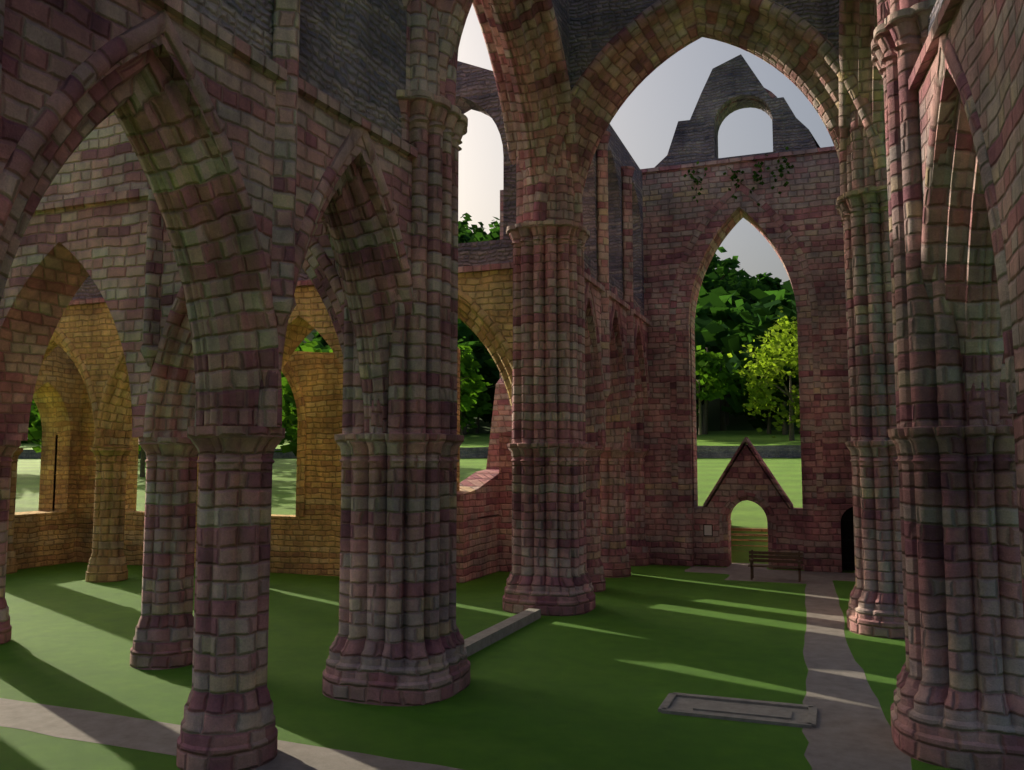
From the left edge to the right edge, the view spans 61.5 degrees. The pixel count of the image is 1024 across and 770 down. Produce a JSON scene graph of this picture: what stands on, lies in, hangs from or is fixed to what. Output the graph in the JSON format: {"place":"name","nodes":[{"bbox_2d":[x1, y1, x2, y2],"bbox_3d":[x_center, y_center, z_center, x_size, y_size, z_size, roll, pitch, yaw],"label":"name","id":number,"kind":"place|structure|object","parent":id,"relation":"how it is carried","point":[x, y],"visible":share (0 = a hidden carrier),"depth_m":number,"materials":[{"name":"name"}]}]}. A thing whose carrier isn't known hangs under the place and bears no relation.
{"place":"outdoors","nodes":[
{"label":"outdoors","id":0,"kind":"place"},
{"bbox_2d":[15,430,802,563],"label":"field","id":1,"kind":"structure","parent":0,"point":[787,473],"depth_m":58.53,"materials":[{"name":"green plant"}]},
{"bbox_2d":[0,562,954,769],"bbox_3d":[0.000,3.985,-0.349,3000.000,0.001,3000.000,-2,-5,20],"label":"ground","id":2,"kind":"structure","parent":0,"point":[607,675],"depth_m":16.04,"materials":[{"name":"green plant"}]},
{"bbox_2d":[6,288,512,582],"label":"window arch surrounds","id":3,"kind":"object","parent":2,"relation":"on","point":[111,449],"visible":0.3,"depth_m":28.75,"materials":[{"name":"brown stone"}]},
{"bbox_2d":[13,269,512,575],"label":"aisle wall","id":4,"kind":"structure","parent":2,"relation":"on","point":[308,543],"depth_m":30.63,"materials":[{"name":"brown stone"}]},
{"bbox_2d":[18,445,800,458],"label":"boundary walls","id":5,"kind":"structure","parent":2,"relation":"on","point":[778,451],"depth_m":68.23,"materials":[{"name":"stone"}]},
{"bbox_2d":[0,563,911,769],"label":"paths","id":6,"kind":"structure","parent":2,"relation":"on","point":[851,730],"depth_m":13.15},
{"bbox_2d":[748,550,802,581],"bbox_3d":[8.845,6.065,28.879,1.750,0.950,0.520,-2,-5,20],"label":"bench","id":7,"kind":"object","parent":6,"relation":"on","point":[796,556],"visible":1,"depth_m":28.99,"materials":[{"name":"brown wood"}]},
{"bbox_2d":[0,0,1023,769],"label":"moulded ashlar","id":8,"kind":"object","parent":2,"relation":"on","point":[930,446],"visible":0.91,"depth_m":14.68,"materials":[{"name":"brown stone"}]},
{"bbox_2d":[0,0,1023,617],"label":"ashlar walls","id":9,"kind":"structure","parent":2,"relation":"on","point":[88,216],"depth_m":18.37,"materials":[{"name":"brown stone"}]},
{"bbox_2d":[72,0,943,315],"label":"rubble walls","id":10,"kind":"structure","parent":9,"relation":"on","point":[352,54],"depth_m":23.37,"materials":[{"name":"stone"}]},
{"bbox_2d":[703,524,712,535],"bbox_3d":[7.482,5.541,32.818,0.340,0.440,0.020,-2,-5,20],"label":"sign frame","id":11,"kind":"object","parent":9,"relation":"attached to","point":[712,529],"visible":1,"depth_m":32.79,"materials":[{"name":"black metal"}]},
{"bbox_2d":[704,525,711,534],"bbox_3d":[7.478,5.540,32.806,0.280,0.380,0.025,-2,-5,20],"label":"sign","id":12,"kind":"object","parent":11,"relation":"in","point":[707,529],"visible":1,"depth_m":32.80,"materials":[{"name":"beige metal"}]},
{"bbox_2d":[841,507,854,569],"bbox_3d":[12.545,5.527,31.621,1.000,2.500,0.300,-2,-5,20],"label":"recess door","id":13,"kind":"structure","parent":9,"relation":"attached to","point":[848,549],"depth_m":31.53,"materials":[{"name":"black"}]},
{"bbox_2d":[841,509,854,570],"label":"gate","id":14,"kind":"structure","parent":9,"relation":"attached to","point":[847,562],"depth_m":31.03,"materials":[{"name":"black metal"}]},
{"bbox_2d":[464,608,816,727],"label":"stone slabs","id":15,"kind":"structure","parent":2,"relation":"on","point":[752,711],"depth_m":13.94,"materials":[{"name":"grey stone"}]},
{"bbox_2d":[731,520,767,546],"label":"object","id":16,"kind":"structure","parent":2,"relation":"on","point":[749,529],"depth_m":35.21,"materials":[{"name":"brown wood"}]},
{"bbox_2d":[285,329,798,433],"bbox_3d":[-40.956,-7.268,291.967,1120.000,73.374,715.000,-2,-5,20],"label":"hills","id":17,"kind":"structure","parent":0,"point":[740,423],"depth_m":140.38,"materials":[{"name":"green plant"}]},
{"bbox_2d":[458,4,833,283],"label":"sky","id":18,"kind":"structure","parent":0,"point":[646,122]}
]}

